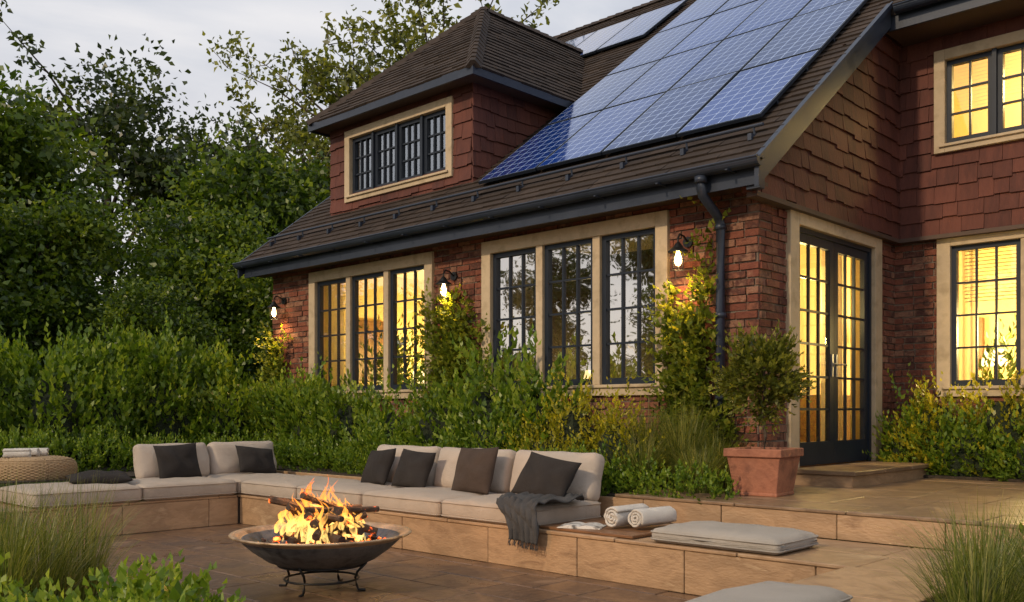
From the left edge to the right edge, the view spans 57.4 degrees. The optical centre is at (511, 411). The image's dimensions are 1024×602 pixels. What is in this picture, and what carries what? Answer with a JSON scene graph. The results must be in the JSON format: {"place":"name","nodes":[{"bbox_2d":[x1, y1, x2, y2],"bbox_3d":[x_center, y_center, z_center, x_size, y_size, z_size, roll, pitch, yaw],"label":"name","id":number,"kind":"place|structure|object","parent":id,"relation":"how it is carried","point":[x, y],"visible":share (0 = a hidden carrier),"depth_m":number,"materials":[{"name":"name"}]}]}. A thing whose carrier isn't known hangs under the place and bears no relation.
{"place":"outdoors","nodes":[
{"label":"outdoors","id":0,"kind":"place"},
{"bbox_2d":[0,459,138,600],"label":"ornamental grass","id":1,"kind":"object","parent":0,"point":[58,567],"depth_m":4.89,"materials":[{"name":"green plant"}]},
{"bbox_2d":[1,468,161,600],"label":"ornamental grass","id":2,"kind":"object","parent":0,"point":[104,557],"depth_m":5.42,"materials":[{"name":"green plant"}]},
{"bbox_2d":[0,0,651,293],"label":"sky","id":3,"kind":"structure","parent":0,"point":[61,24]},
{"bbox_2d":[364,139,419,187],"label":"interior dim walls","id":4,"kind":"structure","parent":0,"point":[393,157],"depth_m":14.89,"materials":[{"name":"grey paint"}]},
{"bbox_2d":[0,470,945,550],"bbox_3d":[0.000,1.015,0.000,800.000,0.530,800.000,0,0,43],"label":"ground","id":5,"kind":"structure","parent":0,"point":[1,485],"depth_m":9.61,"materials":[{"name":"green plant"}]},
{"bbox_2d":[0,165,68,392],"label":"broadleaf tree","id":6,"kind":"object","parent":5,"relation":"on","point":[7,309],"visible":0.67,"depth_m":16.57,"materials":[{"name":"green plant"}]},
{"bbox_2d":[0,64,133,342],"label":"broadleaf tree","id":7,"kind":"object","parent":5,"relation":"on","point":[25,158],"visible":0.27,"depth_m":21.56,"materials":[{"name":"green plant"}]},
{"bbox_2d":[0,162,149,392],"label":"broadleaf tree","id":8,"kind":"object","parent":5,"relation":"on","point":[72,231],"visible":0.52,"depth_m":17.88,"materials":[{"name":"green plant"}]},
{"bbox_2d":[0,0,222,344],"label":"broadleaf tree","id":9,"kind":"object","parent":5,"relation":"on","point":[146,167],"visible":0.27,"depth_m":26.63,"materials":[{"name":"green plant"}]},
{"bbox_2d":[73,264,235,393],"bbox_3d":[-6.585,-0.880,16.736,3.275,3.270,3.087,0,0,-29],"label":"broadleaf tree","id":10,"kind":"object","parent":5,"relation":"on","point":[142,302],"visible":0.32,"depth_m":16.38,"materials":[{"name":"green plant"}]},
{"bbox_2d":[105,158,227,327],"bbox_3d":[-8.082,-3.324,28.209,8.187,8.174,7.718,0,0,-8],"label":"broadleaf tree","id":11,"kind":"object","parent":5,"relation":"on","point":[151,241],"depth_m":26.77,"materials":[{"name":"green plant"}]},
{"bbox_2d":[94,187,298,394],"bbox_3d":[-6.761,-2.044,20.696,5.292,5.605,5.614,0,0,-15],"label":"broadleaf tree","id":12,"kind":"object","parent":5,"relation":"on","point":[202,261],"visible":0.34,"depth_m":19.59,"materials":[{"name":"green plant"}]},
{"bbox_2d":[94,117,330,324],"bbox_3d":[-6.254,-3.130,23.548,7.797,7.785,7.351,0,0,43],"label":"broadleaf tree","id":13,"kind":"object","parent":5,"relation":"on","point":[247,179],"visible":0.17,"depth_m":22.38,"materials":[{"name":"green plant"}]},
{"bbox_2d":[115,66,324,246],"bbox_3d":[-9.745,-5.284,31.411,7.704,12.108,7.606,0,0,13],"label":"broadleaf tree","id":14,"kind":"object","parent":5,"relation":"on","point":[238,136],"visible":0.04,"depth_m":30.77,"materials":[{"name":"green plant"}]},
{"bbox_2d":[211,224,287,397],"bbox_3d":[-4.507,-1.582,19.155,3.685,4.678,3.962,0,0,40],"label":"broadleaf tree","id":15,"kind":"object","parent":5,"relation":"on","point":[258,294],"visible":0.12,"depth_m":18.39,"materials":[{"name":"green plant"}]},
{"bbox_2d":[218,76,330,201],"bbox_3d":[-5.688,-4.129,25.787,4.506,9.770,4.607,0,0,-35],"label":"birch tree","id":16,"kind":"object","parent":5,"relation":"on","point":[290,138],"visible":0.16,"depth_m":25.25,"materials":[{"name":"green plant"}]},
{"bbox_2d":[199,0,446,182],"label":"birch tree","id":17,"kind":"object","parent":5,"relation":"on","point":[346,82],"visible":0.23,"depth_m":29.70,"materials":[{"name":"green plant"}]},
{"bbox_2d":[301,0,559,138],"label":"birch tree","id":18,"kind":"object","parent":5,"relation":"on","point":[393,41],"visible":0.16,"depth_m":27.00,"materials":[{"name":"green plant"}]},
{"bbox_2d":[0,470,1023,601],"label":"stone bench","id":19,"kind":"object","parent":5,"relation":"on","point":[648,562],"visible":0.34,"depth_m":6.86,"materials":[{"name":"stone"}]},
{"bbox_2d":[0,441,276,508],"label":"outdoor sofa","id":20,"kind":"object","parent":19,"relation":"on","point":[166,471],"visible":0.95,"depth_m":10.31,"materials":[{"name":"fabric"}]},
{"bbox_2d":[206,444,604,526],"bbox_3d":[-1.451,0.629,9.589,5.415,0.607,1.024,0,0,43],"label":"outdoor sofa","id":21,"kind":"object","parent":19,"relation":"on","point":[468,484],"visible":0.92,"depth_m":8.61,"materials":[{"name":"fabric"}]},
{"bbox_2d":[496,491,583,550],"bbox_3d":[0.219,0.878,7.643,0.655,0.408,0.723,0,0,43],"label":"throw blanket","id":22,"kind":"object","parent":21,"relation":"on","point":[519,511],"visible":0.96,"depth_m":7.36,"materials":[{"name":"grey fabric"}]},
{"bbox_2d":[540,518,666,538],"bbox_3d":[0.783,0.913,7.319,0.900,0.022,0.695,0,0,43],"label":"wood tray","id":23,"kind":"object","parent":19,"relation":"on","point":[628,531],"visible":0.54,"depth_m":7.13,"materials":[{"name":"brown wood"}]},
{"bbox_2d":[557,522,606,529],"bbox_3d":[0.545,0.889,7.286,0.340,0.025,0.250,0,0,18],"label":"open book","id":24,"kind":"object","parent":23,"relation":"on","point":[582,525],"visible":1,"depth_m":7.21,"materials":[{"name":"white paper"}]},
{"bbox_2d":[604,503,676,527],"bbox_3d":[0.996,0.808,7.231,0.372,0.156,0.477,0,0,43],"label":"towel stack","id":25,"kind":"object","parent":23,"relation":"on","point":[638,515],"visible":1,"depth_m":7.14,"materials":[{"name":"fabric"}]},
{"bbox_2d":[651,521,818,554],"bbox_3d":[1.535,0.862,6.498,1.003,0.136,0.626,0,0,43],"label":"floor cushion","id":26,"kind":"object","parent":19,"relation":"on","point":[759,539],"visible":1,"depth_m":6.27,"materials":[{"name":"grey fabric"}]},
{"bbox_2d":[686,581,852,601],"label":"floor cushion","id":27,"kind":"object","parent":19,"relation":"on","point":[769,591],"visible":1,"depth_m":4.15,"materials":[{"name":"grey fabric"}]},
{"bbox_2d":[274,193,1017,481],"bbox_3d":[7.791,-0.800,12.764,19.270,3.200,13.156,0,0,43],"label":"masonry","id":28,"kind":"object","parent":5,"relation":"on","point":[757,259],"visible":0.1,"depth_m":10.94,"materials":[{"name":"red brick"}]},
{"bbox_2d":[272,192,1018,482],"bbox_3d":[4.388,-0.785,9.178,19.270,3.076,3.324,0,0,43],"label":"brickwork","id":29,"kind":"object","parent":28,"relation":"attached to","point":[778,225],"visible":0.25,"depth_m":10.88,"materials":[{"name":"red brick"}]},
{"bbox_2d":[435,269,457,298],"bbox_3d":[-0.817,-1.578,11.632,0.200,0.363,0.290,0,0,43],"label":"wall lamp","id":30,"kind":"object","parent":29,"relation":"attached to","point":[443,282],"visible":0.99,"depth_m":11.59,"materials":[{"name":"black metal"}]},
{"bbox_2d":[668,233,692,270],"bbox_3d":[1.671,-1.578,9.271,0.200,0.363,0.290,0,0,43],"label":"wall lamp","id":31,"kind":"object","parent":29,"relation":"attached to","point":[678,247],"visible":0.98,"depth_m":9.22,"materials":[{"name":"black metal"}]},
{"bbox_2d":[694,175,726,445],"bbox_3d":[1.903,-0.765,8.920,0.117,2.910,0.500,0,0,43],"label":"downspout","id":32,"kind":"object","parent":29,"relation":"attached to","point":[705,199],"visible":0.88,"depth_m":9.00,"materials":[{"name":"black metal"}]},
{"bbox_2d":[309,29,1023,467],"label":"window trim","id":33,"kind":"structure","parent":28,"relation":"attached to","point":[659,221],"depth_m":10.73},
{"bbox_2d":[331,283,343,386],"bbox_3d":[-2.618,-0.800,14.057,0.250,2.600,0.079,0,0,43],"label":"curtain","id":34,"kind":"object","parent":33,"relation":"hanging from","point":[334,331],"visible":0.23,"depth_m":14.05,"materials":[{"name":"fabric"}]},
{"bbox_2d":[317,43,1023,465],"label":"window and door frames","id":35,"kind":"structure","parent":33,"relation":"in","point":[831,447],"depth_m":10.60,"materials":[{"name":"black metal"}]},
{"bbox_2d":[498,234,653,380],"bbox_3d":[0.664,-1.098,10.498,2.300,1.506,0.001,0,0,43],"label":"window glass reflective","id":36,"kind":"object","parent":35,"relation":"in","point":[630,292],"depth_m":10.37,"materials":[{"name":"glass"}]},
{"bbox_2d":[821,250,842,440],"bbox_3d":[3.689,-0.775,10.802,0.089,2.650,0.550,0,0,43],"label":"curtain","id":37,"kind":"object","parent":33,"relation":"hanging from","point":[840,343],"visible":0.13,"depth_m":10.91,"materials":[{"name":"fabric"}]},
{"bbox_2d":[959,250,974,379],"bbox_3d":[5.362,-0.800,11.062,0.250,2.600,0.079,0,0,43],"label":"curtain","id":38,"kind":"object","parent":33,"relation":"hanging from","point":[966,339],"visible":0.22,"depth_m":11.05,"materials":[{"name":"fabric"}]},
{"bbox_2d":[742,186,976,230],"bbox_3d":[4.659,-3.472,8.850,18.425,2.884,3.652,0,0,43],"label":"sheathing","id":39,"kind":"object","parent":28,"relation":"on","point":[744,191],"visible":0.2,"depth_m":8.70,"materials":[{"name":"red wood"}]},
{"bbox_2d":[330,15,1023,238],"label":"wood shingle cladding","id":40,"kind":"structure","parent":39,"relation":"attached to","point":[860,152],"depth_m":10.74,"materials":[{"name":"brown wood"}]},
{"bbox_2d":[747,191,1023,244],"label":"cladding drip board","id":41,"kind":"object","parent":28,"relation":"attached to","point":[772,200],"visible":0.95,"depth_m":10.23,"materials":[{"name":"brown wood"}]},
{"bbox_3d":[-1.642,1.266,3.282,11.900,0.017,8.500,0,0,44],"label":"grout","id":42,"kind":"object","parent":5,"relation":"on","visible":0},
{"bbox_2d":[27,523,699,601],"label":"paving slabs","id":43,"kind":"structure","parent":42,"relation":"on","point":[394,575],"depth_m":6.98,"materials":[{"name":"stone"}]},
{"bbox_2d":[228,485,411,596],"bbox_3d":[-1.340,0.841,6.593,1.264,0.820,1.264,0,0,43],"label":"fire pit bowl","id":44,"kind":"object","parent":43,"relation":"on","point":[323,536],"visible":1,"depth_m":6.42,"materials":[{"name":"metal"}]},
{"bbox_2d":[0,463,1023,496],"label":"planting soil","id":45,"kind":"structure","parent":0,"point":[129,473],"depth_m":10.00,"materials":[{"name":"brown soil"}]},
{"bbox_2d":[0,386,25,455],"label":"laurel shrub","id":46,"kind":"object","parent":45,"relation":"on","point":[17,422],"visible":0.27,"depth_m":11.57,"materials":[{"name":"green plant"}]},
{"bbox_2d":[0,455,77,480],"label":"wicker pouf","id":47,"kind":"object","parent":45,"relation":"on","point":[28,468],"visible":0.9,"depth_m":10.00,"materials":[{"name":"beige wicker"}]},
{"bbox_2d":[2,448,48,457],"bbox_3d":[-5.357,0.458,10.319,0.285,0.108,0.542,0,0,1],"label":"towel stack","id":48,"kind":"object","parent":47,"relation":"on","point":[18,452],"visible":0.99,"depth_m":10.12,"materials":[{"name":"fabric"}]},
{"bbox_2d":[0,547,80,601],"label":"leafy shrub","id":49,"kind":"object","parent":45,"relation":"on","point":[9,597],"visible":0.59,"depth_m":4.29,"materials":[{"name":"green plant"}]},
{"bbox_2d":[0,458,107,597],"bbox_3d":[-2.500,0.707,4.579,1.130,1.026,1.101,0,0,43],"label":"ornamental grass","id":50,"kind":"object","parent":45,"relation":"on","point":[18,564],"depth_m":4.56,"materials":[{"name":"green plant"}]},
{"bbox_2d":[0,317,121,467],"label":"laurel shrub","id":51,"kind":"object","parent":45,"relation":"on","point":[53,399],"visible":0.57,"depth_m":11.67,"materials":[{"name":"green plant"}]},
{"bbox_2d":[24,556,185,601],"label":"leafy shrub","id":52,"kind":"object","parent":45,"relation":"on","point":[123,595],"visible":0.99,"depth_m":3.83,"materials":[{"name":"green plant"}]},
{"bbox_2d":[63,310,173,467],"bbox_3d":[-5.446,-0.140,12.594,1.586,2.391,1.776,0,0,43],"label":"laurel shrub","id":53,"kind":"object","parent":45,"relation":"on","point":[121,408],"visible":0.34,"depth_m":12.44,"materials":[{"name":"green plant"}]},
{"bbox_2d":[0,552,242,601],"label":"leafy shrub","id":54,"kind":"object","parent":45,"relation":"on","point":[140,581],"visible":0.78,"depth_m":4.11,"materials":[{"name":"green plant"}]},
{"bbox_2d":[0,301,258,462],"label":"laurel hedge","id":55,"kind":"object","parent":45,"relation":"on","point":[131,343],"visible":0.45,"depth_m":13.08,"materials":[{"name":"green plant"}]},
{"bbox_2d":[0,414,272,472],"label":"box hedge","id":56,"kind":"object","parent":45,"relation":"on","point":[41,437],"visible":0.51,"depth_m":11.33,"materials":[{"name":"green plant"}]},
{"bbox_2d":[79,548,212,601],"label":"leafy shrub","id":57,"kind":"object","parent":45,"relation":"on","point":[171,575],"visible":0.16,"depth_m":4.66,"materials":[{"name":"green plant"}]},
{"bbox_2d":[100,310,218,443],"bbox_3d":[-4.878,-0.187,13.212,1.605,2.530,1.824,0,0,19],"label":"laurel shrub","id":58,"kind":"object","parent":45,"relation":"on","point":[173,418],"visible":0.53,"depth_m":12.99,"materials":[{"name":"green plant"}]},
{"bbox_2d":[161,582,245,601],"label":"leafy shrub","id":59,"kind":"object","parent":45,"relation":"on","point":[233,597],"visible":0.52,"depth_m":4.54,"materials":[{"name":"green plant"}]},
{"bbox_2d":[182,360,271,446],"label":"laurel shrub","id":60,"kind":"object","parent":45,"relation":"on","point":[225,413],"visible":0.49,"depth_m":13.33,"materials":[{"name":"green plant"}]},
{"bbox_2d":[249,321,292,422],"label":"climbing vine","id":61,"kind":"object","parent":45,"relation":"on","point":[270,370],"visible":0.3,"depth_m":14.31,"materials":[{"name":"green plant"}]},
{"bbox_2d":[197,352,382,464],"bbox_3d":[-3.133,0.096,13.211,3.459,1.831,1.457,0,0,43],"label":"laurel hedge","id":62,"kind":"object","parent":45,"relation":"on","point":[257,408],"visible":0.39,"depth_m":12.87,"materials":[{"name":"green plant"}]},
{"bbox_2d":[259,356,353,465],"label":"green shrub","id":63,"kind":"object","parent":45,"relation":"on","point":[286,407],"visible":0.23,"depth_m":12.49,"materials":[{"name":"green plant"}]},
{"bbox_2d":[286,368,395,468],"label":"green shrub","id":64,"kind":"object","parent":45,"relation":"on","point":[345,415],"visible":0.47,"depth_m":11.90,"materials":[{"name":"green plant"}]},
{"bbox_2d":[324,400,434,471],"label":"green shrub","id":65,"kind":"object","parent":45,"relation":"on","point":[370,436],"visible":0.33,"depth_m":11.05,"materials":[{"name":"green plant"}]},
{"bbox_2d":[331,364,436,457],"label":"green shrub","id":66,"kind":"object","parent":45,"relation":"on","point":[389,411],"visible":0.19,"depth_m":11.43,"materials":[{"name":"green plant"}]},
{"bbox_2d":[383,366,485,446],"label":"green shrub","id":67,"kind":"object","parent":45,"relation":"on","point":[428,421],"visible":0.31,"depth_m":10.77,"materials":[{"name":"green plant"}]},
{"bbox_2d":[401,277,479,414],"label":"climbing vine","id":68,"kind":"object","parent":45,"relation":"on","point":[444,352],"visible":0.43,"depth_m":11.61,"materials":[{"name":"green plant"}]},
{"bbox_2d":[262,426,645,495],"bbox_3d":[-1.087,0.478,10.272,5.930,0.646,0.810,0,0,43],"label":"box hedge","id":69,"kind":"object","parent":45,"relation":"on","point":[296,453],"visible":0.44,"depth_m":11.05,"materials":[{"name":"green plant"}]},
{"bbox_2d":[453,312,493,412],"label":"climbing vine","id":70,"kind":"object","parent":45,"relation":"on","point":[476,333],"visible":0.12,"depth_m":11.29,"materials":[{"name":"green plant"}]},
{"bbox_2d":[430,327,541,446],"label":"green shrub","id":71,"kind":"object","parent":45,"relation":"on","point":[484,396],"visible":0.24,"depth_m":10.33,"materials":[{"name":"green plant"}]},
{"bbox_2d":[433,381,546,450],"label":"green shrub","id":72,"kind":"object","parent":45,"relation":"on","point":[490,433],"visible":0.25,"depth_m":9.71,"materials":[{"name":"green plant"}]},
{"bbox_2d":[477,402,582,450],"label":"golden shrub","id":73,"kind":"object","parent":45,"relation":"on","point":[535,444],"visible":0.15,"depth_m":9.28,"materials":[{"name":"green plant"}]},
{"bbox_2d":[468,323,599,451],"bbox_3d":[0.194,0.052,9.932,1.731,1.988,1.376,0,0,43],"label":"green shrub","id":74,"kind":"object","parent":45,"relation":"on","point":[528,399],"visible":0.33,"depth_m":9.86,"materials":[{"name":"green plant"}]},
{"bbox_2d":[509,364,636,452],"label":"golden shrub","id":75,"kind":"object","parent":45,"relation":"on","point":[570,419],"visible":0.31,"depth_m":9.27,"materials":[{"name":"green plant"}]},
{"bbox_2d":[562,363,680,490],"bbox_3d":[0.907,0.256,9.099,1.534,1.447,1.111,0,0,43],"label":"golden shrub","id":76,"kind":"object","parent":45,"relation":"on","point":[617,433],"visible":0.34,"depth_m":8.82,"materials":[{"name":"green plant"}]},
{"bbox_2d":[593,427,693,490],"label":"ornamental grass","id":77,"kind":"object","parent":45,"relation":"on","point":[640,456],"depth_m":8.48,"materials":[{"name":"green plant"}]},
{"bbox_2d":[568,446,741,503],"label":"ground cover","id":78,"kind":"object","parent":45,"relation":"on","point":[713,479],"visible":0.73,"depth_m":7.99,"materials":[{"name":"green plant"}]},
{"bbox_2d":[631,269,730,479],"bbox_3d":[1.659,-0.296,9.214,1.211,2.092,0.489,0,0,43],"label":"climbing vine","id":79,"kind":"object","parent":45,"relation":"in","point":[679,351],"visible":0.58,"depth_m":9.22,"materials":[{"name":"green plant"}]},
{"bbox_2d":[640,388,730,488],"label":"ornamental grass","id":80,"kind":"object","parent":45,"relation":"in","point":[681,441],"depth_m":8.64,"materials":[{"name":"green plant"}]},
{"bbox_2d":[646,360,748,484],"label":"shrub","id":81,"kind":"object","parent":45,"relation":"in","point":[726,424],"visible":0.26,"depth_m":8.99,"materials":[{"name":"green plant"}]},
{"bbox_2d":[862,362,929,462],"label":"green shrub","id":82,"kind":"object","parent":45,"relation":"on","point":[895,449],"visible":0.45,"depth_m":10.50,"materials":[{"name":"green plant"}]},
{"bbox_2d":[875,365,987,473],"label":"golden shrub","id":83,"kind":"object","parent":45,"relation":"on","point":[929,415],"visible":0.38,"depth_m":10.34,"materials":[{"name":"green plant"}]},
{"bbox_2d":[902,397,1023,478],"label":"green shrub","id":84,"kind":"object","parent":45,"relation":"on","point":[959,444],"visible":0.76,"depth_m":9.92,"materials":[{"name":"green plant"}]},
{"bbox_2d":[933,364,1023,476],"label":"golden shrub","id":85,"kind":"object","parent":45,"relation":"on","point":[1001,413],"visible":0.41,"depth_m":9.84,"materials":[{"name":"green plant"}]},
{"bbox_2d":[972,399,1023,481],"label":"green shrub","id":86,"kind":"object","parent":45,"relation":"on","point":[1016,470],"visible":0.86,"depth_m":9.52,"materials":[{"name":"green plant"}]},
{"bbox_2d":[241,0,904,261],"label":"roof shingles","id":87,"kind":"object","parent":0,"point":[489,40],"visible":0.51,"depth_m":12.80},
{"bbox_2d":[324,142,859,439],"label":"window reveals","id":88,"kind":"structure","parent":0,"point":[857,352],"depth_m":10.87,"materials":[{"name":"yellow paint"}]},
{"bbox_2d":[601,396,687,475],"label":"ornamental grass","id":89,"kind":"object","parent":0,"point":[649,425],"depth_m":8.92,"materials":[{"name":"green plant"}]},
{"bbox_2d":[345,317,984,441],"bbox_3d":[2.988,-0.455,12.521,13.006,2.090,3.822,0,0,20],"label":"interior furniture","id":90,"kind":"object","parent":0,"point":[981,330],"visible":0.06,"depth_m":12.99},
{"bbox_2d":[336,51,1020,311],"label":"window blinds","id":91,"kind":"object","parent":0,"point":[965,251],"depth_m":10.77,"materials":[{"name":"yellow fabric"}]},
{"bbox_2d":[649,438,749,493],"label":"ornamental grass","id":92,"kind":"object","parent":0,"point":[711,464],"depth_m":8.19,"materials":[{"name":"green plant"}]},
{"bbox_2d":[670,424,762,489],"bbox_3d":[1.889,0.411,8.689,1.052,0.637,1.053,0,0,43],"label":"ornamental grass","id":93,"kind":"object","parent":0,"point":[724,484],"depth_m":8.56,"materials":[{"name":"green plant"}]},
{"bbox_2d":[615,478,1023,528],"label":"terrace","id":94,"kind":"structure","parent":0,"point":[908,496],"depth_m":7.60,"materials":[{"name":"stone"}]},
{"bbox_2d":[673,195,733,436],"bbox_3d":[1.865,-0.692,9.018,0.680,2.786,0.429,0,0,43],"label":"climbing vine","id":95,"kind":"object","parent":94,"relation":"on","point":[707,312],"visible":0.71,"depth_m":9.09,"materials":[{"name":"green plant"}]},
{"bbox_2d":[706,319,816,496],"bbox_3d":[2.150,-0.040,8.042,0.915,1.516,0.927,0,0,38],"label":"potted tree","id":96,"kind":"object","parent":94,"relation":"on","point":[764,471],"visible":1,"depth_m":7.92,"materials":[{"name":"green plant"}]},
{"bbox_2d":[794,461,930,487],"bbox_3d":[3.742,0.649,9.808,0.706,0.162,2.333,0,0,43],"label":"door step","id":97,"kind":"object","parent":94,"relation":"on","point":[857,474],"depth_m":9.13,"materials":[{"name":"stone"}]},
{"bbox_2d":[800,461,854,467],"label":"interior floor","id":98,"kind":"structure","parent":0,"point":[828,464],"depth_m":10.54,"materials":[{"name":"brown wood"}]},
{"bbox_2d":[344,312,423,385],"bbox_3d":[-1.991,-0.616,14.780,1.332,2.333,1.190,0,0,43],"label":"houseplant","id":99,"kind":"object","parent":98,"relation":"on","point":[379,360],"visible":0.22,"depth_m":14.70,"materials":[{"name":"green plant"}]},
{"bbox_2d":[345,330,423,384],"bbox_3d":[-1.874,-0.399,13.932,1.338,2.098,1.346,0,0,17],"label":"houseplant","id":100,"kind":"object","parent":98,"relation":"on","point":[399,360],"visible":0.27,"depth_m":13.88,"materials":[{"name":"green plant"}]},
{"bbox_2d":[344,53,1020,394],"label":"interior walls","id":101,"kind":"structure","parent":98,"relation":"on","point":[980,119],"depth_m":12.78,"materials":[{"name":"yellow paint"}]},
{"bbox_2d":[978,313,1015,379],"bbox_3d":[6.147,-0.233,11.704,0.971,2.246,1.330,0,0,24],"label":"houseplant","id":102,"kind":"object","parent":98,"relation":"on","point":[1011,365],"visible":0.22,"depth_m":11.74,"materials":[{"name":"green plant"}]},
{"bbox_2d":[859,485,1023,601],"bbox_3d":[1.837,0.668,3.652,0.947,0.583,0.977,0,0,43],"label":"ornamental grass","id":103,"kind":"object","parent":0,"point":[977,594],"depth_m":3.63,"materials":[{"name":"green plant"}]},
{"bbox_3d":[7.756,-4.897,12.822,19.600,5.510,13.920,0,0,44],"label":"roof","id":104,"kind":"object","parent":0,"visible":0},
{"bbox_2d":[267,122,763,245],"bbox_3d":[-0.722,-2.638,11.769,8.550,0.167,0.200,0,0,43],"label":"snow guard rail","id":105,"kind":"object","parent":104,"relation":"on","point":[750,136],"visible":0.77,"depth_m":10.78,"materials":[{"name":"black metal"}]},
{"bbox_2d":[232,0,1004,277],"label":"gutters and fascia","id":106,"kind":"object","parent":104,"relation":"attached to","point":[750,172],"visible":0.96,"depth_m":10.23,"materials":[{"name":"black metal"}]},
{"bbox_2d":[566,0,688,56],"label":"solar panel array","id":107,"kind":"object","parent":104,"relation":"on","point":[634,28],"visible":0.64,"depth_m":15.99,"materials":[{"name":"blue glass"}]},
{"bbox_2d":[257,0,1023,277],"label":"soffit","id":108,"kind":"structure","parent":104,"relation":"attached to","point":[965,20],"depth_m":10.88,"materials":[{"name":"black wood"}]},
{"bbox_2d":[478,0,867,183],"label":"solar panel array","id":109,"kind":"object","parent":104,"relation":"on","point":[697,66],"visible":1,"depth_m":11.36,"materials":[{"name":"blue glass"}]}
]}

